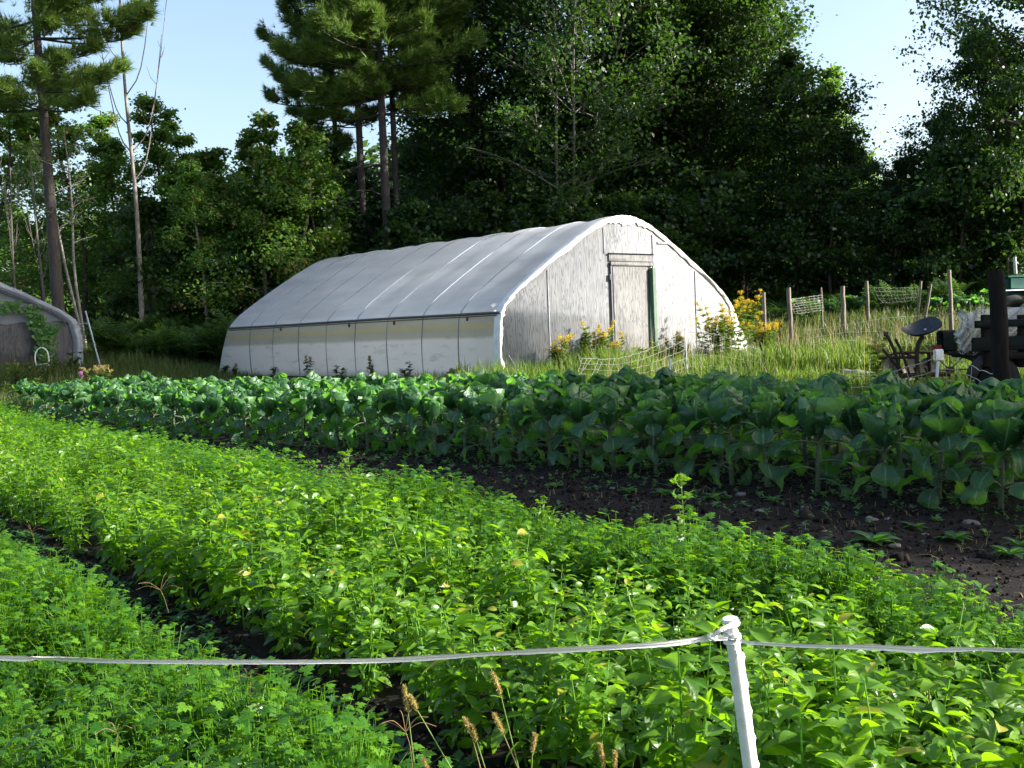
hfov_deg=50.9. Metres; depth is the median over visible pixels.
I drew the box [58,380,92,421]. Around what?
brassica plant
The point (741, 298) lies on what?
goldenrod
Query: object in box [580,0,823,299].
broadleaf tree
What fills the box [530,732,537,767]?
foxtail grass
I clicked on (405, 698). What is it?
foxtail grass
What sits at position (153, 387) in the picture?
brassica plant
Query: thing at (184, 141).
broadleaf tree
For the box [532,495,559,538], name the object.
parsley shoot
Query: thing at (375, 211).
sapling
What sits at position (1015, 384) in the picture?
brassica plant
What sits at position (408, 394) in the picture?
brassica plant
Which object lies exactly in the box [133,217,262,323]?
sapling
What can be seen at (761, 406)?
brassica plant
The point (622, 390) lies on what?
brassica plant
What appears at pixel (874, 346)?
weed
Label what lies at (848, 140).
broadleaf tree
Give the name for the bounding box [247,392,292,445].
brassica plant
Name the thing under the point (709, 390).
brassica plant
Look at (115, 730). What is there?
crabgrass
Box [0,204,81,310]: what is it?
broadleaf tree
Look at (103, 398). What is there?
brassica plant
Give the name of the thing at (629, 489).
weed rosette
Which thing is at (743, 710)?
plastic fence post
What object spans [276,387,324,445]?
brassica plant
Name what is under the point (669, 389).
brassica plant
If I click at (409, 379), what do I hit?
brassica plant
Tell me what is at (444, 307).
greenhouse
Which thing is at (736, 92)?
broadleaf tree
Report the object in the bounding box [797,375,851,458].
brassica plant
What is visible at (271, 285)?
sapling
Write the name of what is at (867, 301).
wooden stake
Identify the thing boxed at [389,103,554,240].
broadleaf tree
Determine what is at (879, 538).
weed rosette
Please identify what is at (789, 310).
wooden stake
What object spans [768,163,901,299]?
sapling
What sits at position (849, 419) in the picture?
brassica plant
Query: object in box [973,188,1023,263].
sapling
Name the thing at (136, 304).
broadleaf tree
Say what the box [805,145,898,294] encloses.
broadleaf tree
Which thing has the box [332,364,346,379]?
weed
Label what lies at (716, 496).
weed rosette
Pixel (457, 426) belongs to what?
brassica plant
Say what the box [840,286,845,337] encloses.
wooden stake
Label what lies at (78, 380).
brassica plant
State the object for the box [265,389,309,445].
brassica plant
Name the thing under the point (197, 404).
brassica plant
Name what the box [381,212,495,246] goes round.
sapling
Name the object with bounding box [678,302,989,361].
rough grass
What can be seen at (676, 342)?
weed
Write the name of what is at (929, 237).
sapling
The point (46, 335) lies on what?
climbing vine
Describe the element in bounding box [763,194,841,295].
broadleaf tree
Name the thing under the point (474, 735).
foxtail grass
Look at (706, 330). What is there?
goldenrod
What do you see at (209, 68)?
sky
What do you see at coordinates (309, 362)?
weed
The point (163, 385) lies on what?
brassica plant
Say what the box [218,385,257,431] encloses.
brassica plant
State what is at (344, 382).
brassica plant
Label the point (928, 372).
garden netting
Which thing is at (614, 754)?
foxtail grass
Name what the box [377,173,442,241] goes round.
broadleaf tree
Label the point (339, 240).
broadleaf tree
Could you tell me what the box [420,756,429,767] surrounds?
foxtail grass
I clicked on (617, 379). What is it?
brassica plant
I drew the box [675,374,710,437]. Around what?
brassica plant
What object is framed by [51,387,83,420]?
brassica plant
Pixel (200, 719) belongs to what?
parsley bed
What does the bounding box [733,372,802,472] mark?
brassica plant
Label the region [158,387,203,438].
brassica plant
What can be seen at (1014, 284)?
green tractor
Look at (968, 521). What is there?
stone
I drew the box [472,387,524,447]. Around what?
brassica plant
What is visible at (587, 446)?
brassica plant
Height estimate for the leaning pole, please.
1.569 m
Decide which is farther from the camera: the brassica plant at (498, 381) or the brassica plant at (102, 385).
the brassica plant at (102, 385)
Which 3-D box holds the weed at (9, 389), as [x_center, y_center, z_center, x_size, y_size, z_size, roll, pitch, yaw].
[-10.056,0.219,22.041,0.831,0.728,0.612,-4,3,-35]
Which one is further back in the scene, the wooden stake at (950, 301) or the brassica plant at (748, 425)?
the wooden stake at (950, 301)
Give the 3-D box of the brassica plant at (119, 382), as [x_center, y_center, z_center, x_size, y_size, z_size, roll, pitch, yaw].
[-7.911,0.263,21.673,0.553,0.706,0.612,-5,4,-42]
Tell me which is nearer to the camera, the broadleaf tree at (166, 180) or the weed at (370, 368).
the weed at (370, 368)
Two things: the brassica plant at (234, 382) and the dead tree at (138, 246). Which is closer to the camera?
the brassica plant at (234, 382)
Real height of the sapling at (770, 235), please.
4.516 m
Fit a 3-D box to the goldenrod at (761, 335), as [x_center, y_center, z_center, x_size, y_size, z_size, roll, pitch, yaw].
[5.386,-0.901,22.811,0.658,0.845,0.511,-2,3,0]
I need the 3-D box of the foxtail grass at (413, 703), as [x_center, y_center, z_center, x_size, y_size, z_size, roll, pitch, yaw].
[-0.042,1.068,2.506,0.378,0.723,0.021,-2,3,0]
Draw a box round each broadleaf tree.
[0,68,149,331]
[0,74,98,302]
[0,108,101,299]
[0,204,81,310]
[19,110,157,325]
[28,224,125,319]
[63,220,152,331]
[75,137,155,326]
[83,171,209,315]
[96,257,188,316]
[102,91,229,308]
[113,197,245,324]
[127,117,211,303]
[144,146,241,321]
[144,158,279,322]
[159,193,273,310]
[160,170,258,317]
[166,108,339,314]
[191,137,313,320]
[215,118,352,307]
[262,144,369,280]
[266,158,290,264]
[270,145,401,250]
[288,209,368,275]
[340,159,426,239]
[347,188,424,239]
[363,0,575,237]
[368,116,446,184]
[375,113,545,238]
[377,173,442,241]
[382,0,628,239]
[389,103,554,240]
[431,0,720,236]
[462,0,735,214]
[515,111,576,185]
[520,0,785,291]
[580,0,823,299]
[590,0,849,293]
[593,0,828,298]
[706,42,899,296]
[725,136,793,297]
[736,205,787,303]
[738,108,865,296]
[758,86,893,291]
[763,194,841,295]
[789,62,896,285]
[790,159,890,277]
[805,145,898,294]
[843,155,942,291]
[872,111,1003,284]
[881,172,957,284]
[893,0,1023,284]
[910,26,1023,291]
[917,0,1023,259]
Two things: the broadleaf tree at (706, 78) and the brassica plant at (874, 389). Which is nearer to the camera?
the brassica plant at (874, 389)
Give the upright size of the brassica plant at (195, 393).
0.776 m
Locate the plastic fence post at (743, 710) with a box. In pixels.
[722,615,759,767]
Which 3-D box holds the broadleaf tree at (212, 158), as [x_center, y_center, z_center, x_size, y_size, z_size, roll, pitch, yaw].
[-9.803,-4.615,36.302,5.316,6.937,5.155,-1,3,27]
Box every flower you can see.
[78,370,86,381]
[80,364,112,389]
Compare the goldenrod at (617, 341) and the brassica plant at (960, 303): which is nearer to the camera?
the goldenrod at (617, 341)
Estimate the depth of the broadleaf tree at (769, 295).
53.32 m
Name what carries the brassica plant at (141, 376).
on the ground at (390, 696)
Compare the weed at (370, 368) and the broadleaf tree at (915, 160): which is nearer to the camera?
the weed at (370, 368)
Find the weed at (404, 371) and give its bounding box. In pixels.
[398,362,413,378]
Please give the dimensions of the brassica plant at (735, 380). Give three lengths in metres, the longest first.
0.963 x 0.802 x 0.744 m
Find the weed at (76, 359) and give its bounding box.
[49,351,82,372]
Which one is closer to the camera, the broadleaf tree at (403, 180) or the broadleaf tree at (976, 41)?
the broadleaf tree at (976, 41)
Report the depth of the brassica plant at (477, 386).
13.35 m
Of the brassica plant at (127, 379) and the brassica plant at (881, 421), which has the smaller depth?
the brassica plant at (881, 421)
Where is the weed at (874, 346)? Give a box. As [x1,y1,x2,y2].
[864,328,889,379]
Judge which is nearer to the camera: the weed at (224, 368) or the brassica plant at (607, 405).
the brassica plant at (607, 405)
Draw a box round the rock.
[840,369,867,374]
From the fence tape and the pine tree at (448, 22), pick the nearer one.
the fence tape
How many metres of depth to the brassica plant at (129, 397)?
18.24 m
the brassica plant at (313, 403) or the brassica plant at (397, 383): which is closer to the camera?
the brassica plant at (313, 403)
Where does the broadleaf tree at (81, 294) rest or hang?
on the ground at (390, 696)
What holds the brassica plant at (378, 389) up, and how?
on the ground at (390, 696)
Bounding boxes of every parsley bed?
[0,400,1023,747]
[0,519,452,767]
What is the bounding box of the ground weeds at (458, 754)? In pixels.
[0,408,1023,767]
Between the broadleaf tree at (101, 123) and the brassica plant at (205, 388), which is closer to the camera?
the brassica plant at (205, 388)
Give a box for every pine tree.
[0,0,164,311]
[253,0,397,187]
[265,0,493,245]
[266,0,432,249]
[336,0,473,247]
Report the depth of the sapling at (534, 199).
34.73 m
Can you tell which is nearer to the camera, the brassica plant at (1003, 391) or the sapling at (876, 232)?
the brassica plant at (1003, 391)
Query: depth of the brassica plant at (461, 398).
12.29 m
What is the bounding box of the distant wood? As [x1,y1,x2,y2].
[0,114,1023,336]
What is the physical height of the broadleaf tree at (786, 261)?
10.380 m
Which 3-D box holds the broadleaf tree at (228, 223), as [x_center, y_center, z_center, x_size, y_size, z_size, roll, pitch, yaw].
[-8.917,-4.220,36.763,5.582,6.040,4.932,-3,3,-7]
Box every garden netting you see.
[578,329,686,374]
[686,331,760,371]
[791,295,823,313]
[805,313,956,345]
[850,357,992,394]
[875,287,918,302]
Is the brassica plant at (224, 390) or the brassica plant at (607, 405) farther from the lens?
the brassica plant at (224, 390)
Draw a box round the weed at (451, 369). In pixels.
[446,365,462,373]
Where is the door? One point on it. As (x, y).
(631, 282)
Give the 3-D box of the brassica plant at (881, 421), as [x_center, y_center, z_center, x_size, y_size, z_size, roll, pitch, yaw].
[3.061,0.558,8.777,0.713,0.857,0.683,-2,4,14]
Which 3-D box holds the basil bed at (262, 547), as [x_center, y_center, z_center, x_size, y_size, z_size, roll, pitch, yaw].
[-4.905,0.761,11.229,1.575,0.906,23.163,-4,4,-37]
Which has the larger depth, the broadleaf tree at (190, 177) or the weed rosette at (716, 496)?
the broadleaf tree at (190, 177)
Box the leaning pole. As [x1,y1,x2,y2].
[77,311,100,365]
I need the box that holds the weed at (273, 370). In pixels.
[269,366,278,378]
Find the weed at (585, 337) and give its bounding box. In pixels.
[578,332,592,362]
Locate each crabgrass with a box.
[96,721,131,749]
[136,576,181,612]
[377,709,435,767]
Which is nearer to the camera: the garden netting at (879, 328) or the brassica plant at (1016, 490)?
the brassica plant at (1016, 490)
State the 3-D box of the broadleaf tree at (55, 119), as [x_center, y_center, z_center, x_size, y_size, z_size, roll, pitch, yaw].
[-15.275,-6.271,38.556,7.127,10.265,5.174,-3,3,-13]
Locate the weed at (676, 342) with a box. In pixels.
[663,331,684,360]
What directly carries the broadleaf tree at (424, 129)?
on the ground at (390, 696)
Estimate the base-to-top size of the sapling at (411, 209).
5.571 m
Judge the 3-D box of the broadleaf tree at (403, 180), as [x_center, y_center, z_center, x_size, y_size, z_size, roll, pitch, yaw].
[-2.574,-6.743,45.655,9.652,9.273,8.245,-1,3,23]
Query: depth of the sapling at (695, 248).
34.41 m
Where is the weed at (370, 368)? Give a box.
[366,355,374,377]
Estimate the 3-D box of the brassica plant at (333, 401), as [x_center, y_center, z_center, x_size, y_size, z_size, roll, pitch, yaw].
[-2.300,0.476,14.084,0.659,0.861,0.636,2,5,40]
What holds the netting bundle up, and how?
on the farm wagon
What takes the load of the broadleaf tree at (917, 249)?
on the ground at (390, 696)
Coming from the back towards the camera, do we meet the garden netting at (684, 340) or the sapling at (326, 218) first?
the sapling at (326, 218)
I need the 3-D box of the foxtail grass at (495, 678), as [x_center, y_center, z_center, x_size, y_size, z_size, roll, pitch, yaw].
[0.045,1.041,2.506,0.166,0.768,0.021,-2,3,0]
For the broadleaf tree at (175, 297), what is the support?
on the ground at (390, 696)
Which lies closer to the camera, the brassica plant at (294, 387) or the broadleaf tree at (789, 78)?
the brassica plant at (294, 387)
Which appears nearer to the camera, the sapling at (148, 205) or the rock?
the rock
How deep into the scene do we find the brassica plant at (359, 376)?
17.23 m
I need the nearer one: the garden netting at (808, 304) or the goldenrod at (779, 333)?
the goldenrod at (779, 333)
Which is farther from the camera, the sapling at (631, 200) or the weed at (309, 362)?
the sapling at (631, 200)
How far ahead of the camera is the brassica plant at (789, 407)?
10.16 m
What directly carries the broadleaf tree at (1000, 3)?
on the ground at (390, 696)
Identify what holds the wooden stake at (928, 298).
on the ground at (390, 696)
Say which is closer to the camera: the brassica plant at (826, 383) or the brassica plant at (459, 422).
the brassica plant at (826, 383)
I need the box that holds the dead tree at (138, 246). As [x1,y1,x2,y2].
[92,0,166,324]
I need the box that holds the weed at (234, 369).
[231,363,238,376]
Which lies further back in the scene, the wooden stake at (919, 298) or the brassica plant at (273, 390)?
the wooden stake at (919, 298)
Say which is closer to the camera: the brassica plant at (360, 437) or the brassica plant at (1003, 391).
the brassica plant at (1003, 391)
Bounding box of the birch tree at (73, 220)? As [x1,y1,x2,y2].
[11,125,101,348]
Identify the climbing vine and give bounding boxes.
[0,300,63,367]
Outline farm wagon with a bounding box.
[951,314,1023,384]
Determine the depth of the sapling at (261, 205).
33.27 m
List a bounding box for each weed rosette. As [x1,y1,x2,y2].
[363,468,379,471]
[543,482,564,486]
[621,486,637,492]
[650,488,675,495]
[702,492,727,500]
[763,495,783,501]
[814,536,833,545]
[847,530,900,545]
[901,521,926,530]
[936,531,973,541]
[991,545,1023,558]
[1002,537,1023,545]
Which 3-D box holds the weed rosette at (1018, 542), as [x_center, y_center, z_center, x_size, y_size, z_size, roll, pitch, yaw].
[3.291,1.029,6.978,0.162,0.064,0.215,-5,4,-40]
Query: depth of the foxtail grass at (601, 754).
2.49 m
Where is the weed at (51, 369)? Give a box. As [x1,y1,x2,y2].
[36,362,71,382]
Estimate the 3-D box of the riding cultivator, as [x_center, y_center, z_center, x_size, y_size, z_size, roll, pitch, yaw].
[6.013,-0.358,15.357,1.776,1.213,1.034,-2,3,0]
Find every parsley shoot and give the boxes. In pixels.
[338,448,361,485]
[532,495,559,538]
[668,472,700,556]
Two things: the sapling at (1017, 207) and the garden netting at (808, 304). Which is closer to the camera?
the garden netting at (808, 304)
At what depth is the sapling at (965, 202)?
32.79 m
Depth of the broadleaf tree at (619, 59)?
38.56 m
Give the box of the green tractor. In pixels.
[1005,257,1023,335]
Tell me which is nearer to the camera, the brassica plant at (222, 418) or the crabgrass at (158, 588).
the crabgrass at (158, 588)
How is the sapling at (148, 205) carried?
on the ground at (390, 696)
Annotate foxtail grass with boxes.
[402,684,414,767]
[407,693,451,767]
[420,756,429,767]
[461,716,480,767]
[469,724,485,767]
[490,671,518,767]
[491,712,517,767]
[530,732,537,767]
[596,742,605,767]
[611,749,618,767]
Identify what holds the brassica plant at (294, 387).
on the ground at (390, 696)
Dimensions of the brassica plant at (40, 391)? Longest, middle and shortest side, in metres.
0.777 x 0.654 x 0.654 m
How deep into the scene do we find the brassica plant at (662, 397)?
11.34 m
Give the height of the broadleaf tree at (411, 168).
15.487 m
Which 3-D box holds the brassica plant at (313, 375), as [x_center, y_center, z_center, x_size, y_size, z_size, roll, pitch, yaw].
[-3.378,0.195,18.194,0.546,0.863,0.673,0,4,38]
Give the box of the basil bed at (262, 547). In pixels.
[0,413,1023,767]
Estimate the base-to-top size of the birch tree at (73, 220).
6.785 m
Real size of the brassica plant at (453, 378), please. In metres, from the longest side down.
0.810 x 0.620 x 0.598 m
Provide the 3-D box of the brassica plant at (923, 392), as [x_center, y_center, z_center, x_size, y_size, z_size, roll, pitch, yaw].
[3.861,0.420,10.043,0.806,0.881,0.664,0,4,37]
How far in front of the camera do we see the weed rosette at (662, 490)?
9.44 m
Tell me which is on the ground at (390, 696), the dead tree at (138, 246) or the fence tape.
the dead tree at (138, 246)
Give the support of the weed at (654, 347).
on the ground at (390, 696)
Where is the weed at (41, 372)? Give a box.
[18,361,52,382]
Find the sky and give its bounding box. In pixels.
[0,0,1023,327]
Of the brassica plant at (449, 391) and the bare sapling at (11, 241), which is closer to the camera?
the brassica plant at (449, 391)
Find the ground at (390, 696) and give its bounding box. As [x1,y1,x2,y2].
[0,314,1023,767]
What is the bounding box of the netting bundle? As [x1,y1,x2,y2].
[953,304,1023,355]
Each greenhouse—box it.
[0,282,82,371]
[219,215,747,379]
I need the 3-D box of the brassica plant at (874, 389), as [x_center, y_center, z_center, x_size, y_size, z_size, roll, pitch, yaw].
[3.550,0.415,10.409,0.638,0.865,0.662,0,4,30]
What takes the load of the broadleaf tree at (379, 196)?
on the ground at (390, 696)
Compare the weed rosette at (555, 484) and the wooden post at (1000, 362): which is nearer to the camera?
the weed rosette at (555, 484)
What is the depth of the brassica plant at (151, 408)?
17.62 m
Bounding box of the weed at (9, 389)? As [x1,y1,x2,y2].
[0,378,42,410]
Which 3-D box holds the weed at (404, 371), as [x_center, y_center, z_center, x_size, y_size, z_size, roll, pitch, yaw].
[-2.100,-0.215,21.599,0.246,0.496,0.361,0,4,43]
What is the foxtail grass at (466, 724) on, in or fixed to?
on the ground at (390, 696)
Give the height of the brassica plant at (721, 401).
0.962 m
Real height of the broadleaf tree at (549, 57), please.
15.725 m
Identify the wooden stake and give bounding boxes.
[761,292,766,342]
[786,287,793,343]
[820,287,823,326]
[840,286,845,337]
[865,281,870,327]
[916,281,921,320]
[924,284,931,317]
[947,270,953,329]
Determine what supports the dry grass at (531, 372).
on the ground at (390, 696)
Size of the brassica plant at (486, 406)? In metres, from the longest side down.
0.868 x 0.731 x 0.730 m
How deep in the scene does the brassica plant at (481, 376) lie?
14.19 m
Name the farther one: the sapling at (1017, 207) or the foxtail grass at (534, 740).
the sapling at (1017, 207)
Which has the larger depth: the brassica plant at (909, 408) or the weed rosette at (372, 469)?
the weed rosette at (372, 469)
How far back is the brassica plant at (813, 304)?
30.80 m
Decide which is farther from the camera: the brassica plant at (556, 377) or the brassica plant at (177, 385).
the brassica plant at (177, 385)
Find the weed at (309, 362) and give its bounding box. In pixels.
[303,355,312,375]
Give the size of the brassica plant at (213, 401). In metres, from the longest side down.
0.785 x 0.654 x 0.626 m
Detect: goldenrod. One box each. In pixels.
[543,332,573,371]
[580,320,615,358]
[608,331,625,354]
[693,317,722,354]
[694,298,762,357]
[729,288,763,347]
[751,321,778,350]
[767,320,784,343]
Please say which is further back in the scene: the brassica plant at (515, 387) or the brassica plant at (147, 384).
the brassica plant at (147, 384)
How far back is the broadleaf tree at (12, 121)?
37.60 m
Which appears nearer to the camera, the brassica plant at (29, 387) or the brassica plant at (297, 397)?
the brassica plant at (297, 397)
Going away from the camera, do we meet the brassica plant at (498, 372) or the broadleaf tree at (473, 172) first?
the brassica plant at (498, 372)
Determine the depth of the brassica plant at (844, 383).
11.29 m
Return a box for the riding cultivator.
[878,317,973,386]
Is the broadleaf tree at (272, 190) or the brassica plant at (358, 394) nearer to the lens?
the brassica plant at (358, 394)
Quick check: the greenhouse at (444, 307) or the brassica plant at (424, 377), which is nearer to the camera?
the brassica plant at (424, 377)
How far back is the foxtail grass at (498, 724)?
2.49 m
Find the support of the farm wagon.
on the ground at (390, 696)
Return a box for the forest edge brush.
[725,273,988,322]
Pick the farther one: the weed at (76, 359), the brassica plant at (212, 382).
the weed at (76, 359)
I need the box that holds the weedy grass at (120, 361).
[0,335,454,413]
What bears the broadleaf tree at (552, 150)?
on the ground at (390, 696)
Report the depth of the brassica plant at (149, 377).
22.15 m
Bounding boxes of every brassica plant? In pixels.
[7,378,38,415]
[18,380,44,413]
[28,383,63,419]
[35,382,70,420]
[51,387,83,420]
[53,380,80,408]
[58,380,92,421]
[62,378,94,412]
[68,391,99,425]
[80,382,95,413]
[81,390,116,428]
[87,379,113,415]
[88,375,104,394]
[89,380,124,418]
[89,391,124,428]
[98,384,138,431]
[106,381,127,419]
[112,380,122,410]
[113,385,134,420]
[117,386,156,431]
[119,374,138,407]
[123,390,160,432]
[129,380,161,424]
[137,395,172,435]
[138,370,153,380]
[140,382,171,427]
[144,374,156,381]
[146,380,185,428]
[147,386,188,435]
[155,376,171,405]
[158,382,190,427]
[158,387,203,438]
[175,390,211,431]
[177,394,213,440]
[178,382,190,419]
[183,382,200,422]
[188,377,202,383]
[190,381,225,426]
[192,392,230,440]
[203,375,217,380]
[206,379,222,412]
[208,386,235,431]
[209,390,255,442]
[214,379,229,412]
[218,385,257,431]
[219,382,228,424]
[223,376,247,414]
[226,393,265,445]
[230,389,262,434]
[236,376,263,416]
[242,376,258,408]
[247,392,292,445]
[251,376,272,413]
[251,387,293,435]
[252,382,286,434]
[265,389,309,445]
[271,372,288,383]
[273,380,295,423]
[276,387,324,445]
[279,380,316,436]
[287,377,296,384]
[289,377,311,426]
[293,389,343,448]
[299,381,321,429]
[299,387,327,436]
[305,370,321,382]
[311,387,359,448]
[315,380,341,423]
[319,376,340,418]
[321,382,356,436]
[336,383,391,449]
[338,380,380,440]
[342,377,356,410]
[344,381,376,429]
[345,372,366,383]
[348,382,383,432]
[355,384,403,442]
[359,386,416,451]
[364,371,381,385]
[371,382,422,439]
[376,372,404,421]
[378,380,435,453]
[390,380,399,431]
[400,376,415,382]
[404,381,448,443]
[405,393,459,456]
[416,373,432,382]
[419,377,462,434]
[424,382,478,443]
[438,386,492,458]
[442,373,459,412]
[447,383,463,433]
[449,381,498,443]
[453,390,517,463]
[454,369,505,436]
[455,374,471,423]
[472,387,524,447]
[489,372,523,436]
[490,371,510,425]
[490,393,547,461]
[503,372,527,421]
[503,377,547,446]
[517,381,582,465]
[523,369,568,431]
[523,378,545,433]
[527,411,582,450]
[547,384,608,470]
[552,382,604,456]
[560,368,585,426]
[563,382,599,445]
[569,386,645,472]
[585,373,632,445]
[587,373,621,422]
[590,381,648,460]
[604,364,639,419]
[617,374,659,447]
[622,398,684,473]
[624,389,674,459]
[637,367,680,434]
[648,383,705,448]
[657,391,726,478]
[662,385,724,458]
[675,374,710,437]
[684,380,756,468]
[684,384,768,488]
[692,369,741,451]
[709,370,738,439]
[711,372,774,459]
[721,384,807,486]
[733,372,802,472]
[735,376,780,439]
[767,390,845,472]
[768,391,865,495]
[770,381,823,461]
[774,377,842,451]
[782,299,805,321]
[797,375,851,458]
[802,299,823,318]
[816,391,902,485]
[819,372,863,453]
[824,298,839,317]
[840,294,857,311]
[842,400,933,497]
[848,297,872,314]
[848,382,912,466]
[861,388,936,481]
[865,368,920,453]
[879,382,968,463]
[881,297,904,313]
[897,395,996,508]
[901,377,944,459]
[923,378,998,490]
[928,296,946,314]
[935,382,1010,474]
[939,293,967,313]
[953,382,1023,494]
[954,399,1023,509]
[956,298,974,312]
[966,293,976,308]
[966,295,988,311]
[974,288,989,310]
[978,375,1023,479]
[978,377,999,457]
[993,404,1023,499]
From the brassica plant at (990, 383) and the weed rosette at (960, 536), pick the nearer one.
the weed rosette at (960, 536)
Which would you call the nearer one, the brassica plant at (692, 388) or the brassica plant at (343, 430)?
the brassica plant at (692, 388)
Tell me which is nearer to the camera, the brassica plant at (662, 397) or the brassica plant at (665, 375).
the brassica plant at (662, 397)
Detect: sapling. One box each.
[0,159,23,287]
[12,154,58,301]
[87,185,206,334]
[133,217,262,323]
[141,171,152,261]
[197,190,361,309]
[197,224,281,318]
[270,176,376,280]
[334,200,420,255]
[366,194,460,250]
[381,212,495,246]
[434,178,544,238]
[471,172,584,233]
[546,209,585,226]
[573,191,692,259]
[628,186,735,279]
[631,157,825,289]
[696,193,784,302]
[741,197,878,297]
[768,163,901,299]
[837,186,982,289]
[858,186,990,305]
[874,135,1023,282]
[956,149,1023,285]
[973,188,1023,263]
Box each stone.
[735,492,745,495]
[865,516,878,521]
[889,543,900,548]
[962,519,979,524]
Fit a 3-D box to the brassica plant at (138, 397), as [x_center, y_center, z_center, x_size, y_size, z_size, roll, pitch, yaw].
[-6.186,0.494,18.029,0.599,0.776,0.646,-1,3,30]
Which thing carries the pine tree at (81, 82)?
on the ground at (390, 696)
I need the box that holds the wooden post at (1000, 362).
[987,269,1011,381]
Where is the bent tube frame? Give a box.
[34,347,48,365]
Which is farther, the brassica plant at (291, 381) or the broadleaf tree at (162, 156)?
the broadleaf tree at (162, 156)
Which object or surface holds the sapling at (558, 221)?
on the ground at (390, 696)
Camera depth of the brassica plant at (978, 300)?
29.66 m
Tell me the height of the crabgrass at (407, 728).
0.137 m
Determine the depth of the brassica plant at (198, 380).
20.90 m
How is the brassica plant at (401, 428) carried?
on the ground at (390, 696)
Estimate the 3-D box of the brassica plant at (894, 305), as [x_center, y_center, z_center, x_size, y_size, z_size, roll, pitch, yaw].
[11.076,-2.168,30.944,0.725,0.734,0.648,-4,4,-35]
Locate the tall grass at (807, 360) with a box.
[581,328,1023,423]
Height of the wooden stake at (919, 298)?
1.589 m
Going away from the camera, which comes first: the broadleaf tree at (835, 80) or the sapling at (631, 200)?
the sapling at (631, 200)
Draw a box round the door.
[613,266,649,354]
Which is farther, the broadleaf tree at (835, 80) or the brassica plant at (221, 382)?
the broadleaf tree at (835, 80)
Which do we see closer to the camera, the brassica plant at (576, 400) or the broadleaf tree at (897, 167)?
the brassica plant at (576, 400)
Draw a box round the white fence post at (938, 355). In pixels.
[933,349,943,377]
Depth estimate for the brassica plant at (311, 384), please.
16.96 m
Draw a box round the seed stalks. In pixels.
[595,293,1023,383]
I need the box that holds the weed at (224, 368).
[221,365,230,375]
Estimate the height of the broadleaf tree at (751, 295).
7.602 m
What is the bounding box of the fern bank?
[80,308,238,359]
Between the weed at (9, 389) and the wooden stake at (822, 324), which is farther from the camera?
the wooden stake at (822, 324)
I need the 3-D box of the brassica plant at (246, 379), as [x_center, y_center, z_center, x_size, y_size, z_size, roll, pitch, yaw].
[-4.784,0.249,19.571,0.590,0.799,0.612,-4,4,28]
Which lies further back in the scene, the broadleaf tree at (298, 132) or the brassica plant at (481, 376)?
the broadleaf tree at (298, 132)
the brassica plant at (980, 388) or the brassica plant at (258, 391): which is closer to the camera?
the brassica plant at (980, 388)
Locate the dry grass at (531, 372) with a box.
[453,338,676,420]
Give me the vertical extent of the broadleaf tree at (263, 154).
7.882 m
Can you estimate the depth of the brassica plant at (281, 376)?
18.83 m
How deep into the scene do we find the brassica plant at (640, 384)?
12.27 m
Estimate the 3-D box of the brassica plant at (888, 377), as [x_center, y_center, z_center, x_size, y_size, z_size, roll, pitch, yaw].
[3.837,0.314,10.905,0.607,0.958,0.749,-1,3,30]
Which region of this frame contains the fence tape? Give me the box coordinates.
[0,619,1023,665]
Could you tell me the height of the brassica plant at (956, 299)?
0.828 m
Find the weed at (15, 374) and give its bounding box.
[2,359,30,386]
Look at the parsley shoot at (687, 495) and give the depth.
5.65 m
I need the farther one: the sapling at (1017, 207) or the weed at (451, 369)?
the sapling at (1017, 207)
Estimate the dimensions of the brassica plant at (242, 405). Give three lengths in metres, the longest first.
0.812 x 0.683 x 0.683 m
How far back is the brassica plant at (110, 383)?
20.25 m
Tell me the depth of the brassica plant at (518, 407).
11.68 m
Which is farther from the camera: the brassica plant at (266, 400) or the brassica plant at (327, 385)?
the brassica plant at (327, 385)
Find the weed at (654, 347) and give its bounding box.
[629,341,660,359]
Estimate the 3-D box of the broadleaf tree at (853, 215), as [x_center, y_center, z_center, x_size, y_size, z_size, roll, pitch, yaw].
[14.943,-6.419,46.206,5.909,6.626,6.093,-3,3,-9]
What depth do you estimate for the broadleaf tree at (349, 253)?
35.07 m
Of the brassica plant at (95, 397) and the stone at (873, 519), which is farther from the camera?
the brassica plant at (95, 397)
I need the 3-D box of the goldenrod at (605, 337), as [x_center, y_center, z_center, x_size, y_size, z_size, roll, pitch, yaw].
[1.681,-0.759,20.997,0.718,0.992,0.449,-2,3,7]
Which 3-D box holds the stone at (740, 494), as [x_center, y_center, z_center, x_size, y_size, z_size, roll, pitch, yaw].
[1.967,0.956,9.246,0.094,0.051,0.077,-1,3,20]
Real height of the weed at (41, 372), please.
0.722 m
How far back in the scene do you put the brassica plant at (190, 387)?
19.39 m
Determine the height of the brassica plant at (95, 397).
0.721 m
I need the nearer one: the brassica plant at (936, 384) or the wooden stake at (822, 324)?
the brassica plant at (936, 384)
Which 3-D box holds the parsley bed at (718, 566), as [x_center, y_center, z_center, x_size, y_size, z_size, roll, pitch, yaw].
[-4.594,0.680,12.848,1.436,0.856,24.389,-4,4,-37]

